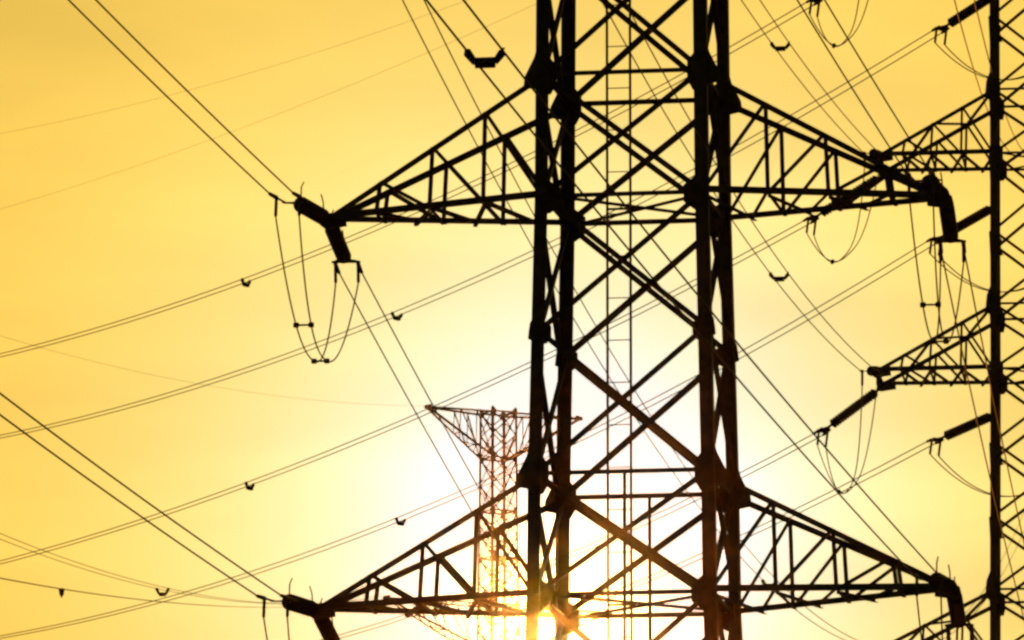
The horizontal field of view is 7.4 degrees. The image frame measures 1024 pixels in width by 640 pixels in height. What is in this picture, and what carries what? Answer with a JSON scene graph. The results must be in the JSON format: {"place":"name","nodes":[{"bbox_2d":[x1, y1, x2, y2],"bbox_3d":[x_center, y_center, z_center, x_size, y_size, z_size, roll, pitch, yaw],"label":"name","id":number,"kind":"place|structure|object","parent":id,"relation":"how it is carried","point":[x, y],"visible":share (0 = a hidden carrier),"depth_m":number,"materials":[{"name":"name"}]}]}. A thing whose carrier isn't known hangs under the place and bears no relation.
{"place":"outdoors","nodes":[
{"label":"outdoors","id":0,"kind":"place"},
{"bbox_2d":[0,0,1023,639],"label":"sky","id":1,"kind":"structure","parent":0,"point":[189,222],"materials":[{"name":"yellow"}]},
{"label":"insulator string","id":2,"kind":"object","parent":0,"visible":0},
{"bbox_2d":[402,0,1023,639],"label":"power line","id":3,"kind":"object","parent":2,"relation":"attached to","point":[574,288],"visible":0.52,"depth_m":196.64,"materials":[{"name":"metal"}]},
{"bbox_3d":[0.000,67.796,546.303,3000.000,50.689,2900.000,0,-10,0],"label":"ground","id":4,"kind":"structure","parent":0,"visible":0},
{"bbox_2d":[382,404,611,639],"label":"transmission tower","id":5,"kind":"structure","parent":4,"relation":"on","point":[504,457],"depth_m":504.66,"materials":[{"name":"metal"}]},
{"bbox_2d":[0,578,282,607],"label":"power line","id":6,"kind":"object","parent":5,"relation":"attached to","point":[61,592],"visible":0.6,"depth_m":376.79,"materials":[{"name":"metal"}]},
{"bbox_2d":[0,533,386,603],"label":"power line","id":7,"kind":"object","parent":5,"relation":"attached to","point":[162,593],"visible":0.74,"depth_m":398.00,"materials":[{"name":"metal"}]},
{"bbox_2d":[2,336,403,405],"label":"earth wire","id":8,"kind":"object","parent":5,"relation":"attached to","point":[201,384],"visible":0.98,"depth_m":464.45,"materials":[{"name":"metal"}]},
{"bbox_2d":[311,0,961,639],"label":"transmission tower","id":9,"kind":"structure","parent":4,"relation":"on","point":[725,494],"depth_m":151.63,"materials":[{"name":"metal"}]},
{"bbox_2d":[256,578,318,617],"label":"insulator string","id":10,"kind":"object","parent":9,"relation":"attached to","point":[299,605],"visible":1,"depth_m":149.47,"materials":[{"name":"brown ceramic"}]},
{"bbox_2d":[0,392,281,596],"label":"power line","id":11,"kind":"object","parent":10,"relation":"attached to","point":[99,467],"visible":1,"depth_m":135.39,"materials":[{"name":"metal"}]},
{"bbox_2d":[263,617,289,639],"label":"jumper cable","id":12,"kind":"object","parent":10,"relation":"hanging from","point":[266,631],"visible":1,"depth_m":148.14,"materials":[{"name":"metal"}]},
{"bbox_2d":[268,182,329,224],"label":"insulator string","id":13,"kind":"object","parent":9,"relation":"attached to","point":[311,210],"visible":1,"depth_m":150.78,"materials":[{"name":"brown ceramic"}]},
{"bbox_2d":[68,0,293,194],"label":"power line","id":14,"kind":"object","parent":13,"relation":"attached to","point":[166,70],"visible":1,"depth_m":138.98,"materials":[{"name":"metal"}]},
{"bbox_2d":[275,215,358,363],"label":"jumper cable","id":15,"kind":"object","parent":13,"relation":"hanging from","point":[310,324],"visible":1,"depth_m":150.91,"materials":[{"name":"metal"}]},
{"bbox_2d":[314,598,339,639],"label":"insulator string","id":16,"kind":"object","parent":9,"relation":"attached to","point":[326,629],"visible":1,"depth_m":153.32,"materials":[{"name":"brown ceramic"}]},
{"bbox_2d":[325,209,362,282],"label":"insulator string","id":17,"kind":"object","parent":9,"relation":"attached to","point":[338,244],"visible":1,"depth_m":155.27,"materials":[{"name":"brown ceramic"}]},
{"bbox_2d":[339,274,553,639],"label":"power line","id":18,"kind":"object","parent":17,"relation":"attached to","point":[422,423],"visible":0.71,"depth_m":168.88,"materials":[{"name":"metal"}]},
{"bbox_2d":[903,159,949,202],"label":"insulator string","id":19,"kind":"object","parent":9,"relation":"attached to","point":[931,183],"visible":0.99,"depth_m":148.74,"materials":[{"name":"brown ceramic"}]},
{"bbox_2d":[797,0,929,171],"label":"power line","id":20,"kind":"object","parent":19,"relation":"attached to","point":[872,80],"visible":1,"depth_m":138.72,"materials":[{"name":"metal"}]},
{"bbox_2d":[908,193,963,343],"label":"jumper cable","id":21,"kind":"object","parent":19,"relation":"hanging from","point":[923,305],"visible":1,"depth_m":148.96,"materials":[{"name":"metal"}]},
{"bbox_2d":[911,556,957,595],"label":"insulator string","id":22,"kind":"object","parent":9,"relation":"attached to","point":[941,583],"visible":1,"depth_m":147.49,"materials":[{"name":"brown ceramic"}]},
{"bbox_2d":[425,0,937,574],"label":"power line","id":23,"kind":"object","parent":22,"relation":"attached to","point":[485,62],"visible":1,"depth_m":111.51,"materials":[{"name":"metal"}]},
{"bbox_2d":[916,595,942,639],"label":"jumper cable","id":24,"kind":"object","parent":22,"relation":"hanging from","point":[941,617],"visible":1,"depth_m":146.31,"materials":[{"name":"metal"}]},
{"bbox_2d":[937,205,965,262],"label":"insulator string","id":25,"kind":"object","parent":9,"relation":"attached to","point":[949,225],"visible":1,"depth_m":153.33,"materials":[{"name":"brown ceramic"}]},
{"bbox_2d":[942,254,1023,617],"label":"power line","id":26,"kind":"object","parent":25,"relation":"attached to","point":[976,414],"visible":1,"depth_m":171.09,"materials":[{"name":"metal"}]},
{"bbox_2d":[944,577,973,639],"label":"insulator string","id":27,"kind":"object","parent":9,"relation":"attached to","point":[956,609],"visible":0.98,"depth_m":151.93,"materials":[{"name":"brown ceramic"}]},
{"bbox_2d":[873,0,1023,639],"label":"transmission tower","id":28,"kind":"structure","parent":4,"relation":"on","point":[998,164],"depth_m":202.66,"materials":[{"name":"metal"}]},
{"bbox_2d":[0,2,460,133],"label":"earth wire","id":29,"kind":"object","parent":28,"relation":"attached to","point":[230,78],"visible":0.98,"depth_m":247.27,"materials":[{"name":"metal"}]},
{"bbox_2d":[2,5,532,208],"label":"earth wire","id":30,"kind":"object","parent":28,"relation":"attached to","point":[274,115],"visible":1,"depth_m":244.04,"materials":[{"name":"metal"}]},
{"bbox_2d":[806,0,822,16],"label":"insulator string","id":31,"kind":"object","parent":28,"relation":"attached to","point":[816,2],"visible":1,"depth_m":206.96,"materials":[{"name":"brown ceramic"}]},
{"bbox_2d":[0,2,813,356],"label":"power line","id":32,"kind":"object","parent":31,"relation":"attached to","point":[244,284],"visible":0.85,"depth_m":231.00,"materials":[{"name":"metal"}]},
{"bbox_2d":[809,0,867,47],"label":"jumper cable","id":33,"kind":"object","parent":31,"relation":"hanging from","point":[833,45],"visible":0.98,"depth_m":203.46,"materials":[{"name":"metal"}]},
{"bbox_2d":[803,175,880,234],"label":"insulator string","id":34,"kind":"object","parent":28,"relation":"attached to","point":[867,183],"visible":0.47,"depth_m":205.59,"materials":[{"name":"brown ceramic"}]},
{"bbox_2d":[0,221,809,563],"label":"power line","id":35,"kind":"object","parent":34,"relation":"attached to","point":[248,487],"visible":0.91,"depth_m":227.61,"materials":[{"name":"metal"}]},
{"bbox_2d":[806,168,878,263],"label":"jumper cable","id":36,"kind":"object","parent":34,"relation":"hanging from","point":[832,261],"visible":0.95,"depth_m":201.76,"materials":[{"name":"metal"}]},
{"bbox_2d":[814,386,882,446],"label":"insulator string","id":37,"kind":"object","parent":28,"relation":"attached to","point":[846,413],"visible":0.98,"depth_m":204.56,"materials":[{"name":"brown ceramic"}]},
{"bbox_2d":[321,434,821,639],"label":"power line","id":38,"kind":"object","parent":37,"relation":"attached to","point":[594,541],"visible":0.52,"depth_m":214.80,"materials":[{"name":"metal"}]},
{"bbox_2d":[817,385,877,493],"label":"jumper cable","id":39,"kind":"object","parent":37,"relation":"hanging from","point":[839,490],"visible":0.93,"depth_m":200.06,"materials":[{"name":"metal"}]},
{"bbox_2d":[860,366,880,385],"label":"insulator string","id":40,"kind":"object","parent":28,"relation":"attached to","point":[870,371],"visible":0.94,"depth_m":199.46,"materials":[{"name":"brown ceramic"}]},
{"bbox_2d":[601,0,875,370],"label":"power line","id":41,"kind":"object","parent":40,"relation":"attached to","point":[777,279],"visible":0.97,"depth_m":157.91,"materials":[{"name":"metal"}]},
{"bbox_2d":[863,149,883,161],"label":"insulator string","id":42,"kind":"object","parent":28,"relation":"attached to","point":[875,154],"visible":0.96,"depth_m":200.79,"materials":[{"name":"brown ceramic"}]},
{"bbox_2d":[741,0,878,152],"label":"power line","id":43,"kind":"object","parent":42,"relation":"attached to","point":[779,48],"visible":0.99,"depth_m":175.29,"materials":[{"name":"metal"}]},
{"bbox_2d":[931,0,988,44],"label":"insulator string","id":44,"kind":"object","parent":28,"relation":"attached to","point":[965,13],"visible":0.88,"depth_m":206.28,"materials":[{"name":"brown ceramic"}]},
{"bbox_2d":[0,31,940,438],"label":"power line","id":45,"kind":"object","parent":44,"relation":"attached to","point":[398,317],"visible":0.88,"depth_m":231.93,"materials":[{"name":"metal"}]},
{"bbox_2d":[935,43,1023,79],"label":"jumper cable","id":46,"kind":"object","parent":44,"relation":"hanging from","point":[1021,77],"visible":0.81,"depth_m":206.19,"materials":[{"name":"metal"}]},
{"bbox_2d":[926,204,997,254],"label":"insulator string","id":47,"kind":"object","parent":28,"relation":"attached to","point":[973,218],"visible":0.66,"depth_m":205.13,"materials":[{"name":"brown ceramic"}]},
{"bbox_2d":[0,242,933,638],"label":"power line","id":48,"kind":"object","parent":47,"relation":"attached to","point":[402,522],"visible":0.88,"depth_m":229.65,"materials":[{"name":"metal"}]},
{"bbox_2d":[930,254,1023,292],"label":"jumper cable","id":49,"kind":"object","parent":47,"relation":"hanging from","point":[985,289],"visible":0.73,"depth_m":205.16,"materials":[{"name":"metal"}]},
{"bbox_2d":[926,413,998,455],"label":"insulator string","id":50,"kind":"object","parent":28,"relation":"attached to","point":[962,428],"visible":0.94,"depth_m":204.43,"materials":[{"name":"brown ceramic"}]},
{"bbox_2d":[488,442,934,639],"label":"power line","id":51,"kind":"object","parent":50,"relation":"attached to","point":[745,532],"visible":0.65,"depth_m":211.99,"materials":[{"name":"metal"}]},
{"bbox_2d":[930,454,1017,496],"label":"jumper cable","id":52,"kind":"object","parent":50,"relation":"hanging from","point":[987,493],"visible":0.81,"depth_m":204.36,"materials":[{"name":"metal"}]},
{"bbox_2d":[954,0,1023,155],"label":"power line","id":53,"kind":"object","parent":28,"relation":"attached to","point":[988,60],"visible":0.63,"depth_m":194.73,"materials":[{"name":"metal"}]}
]}

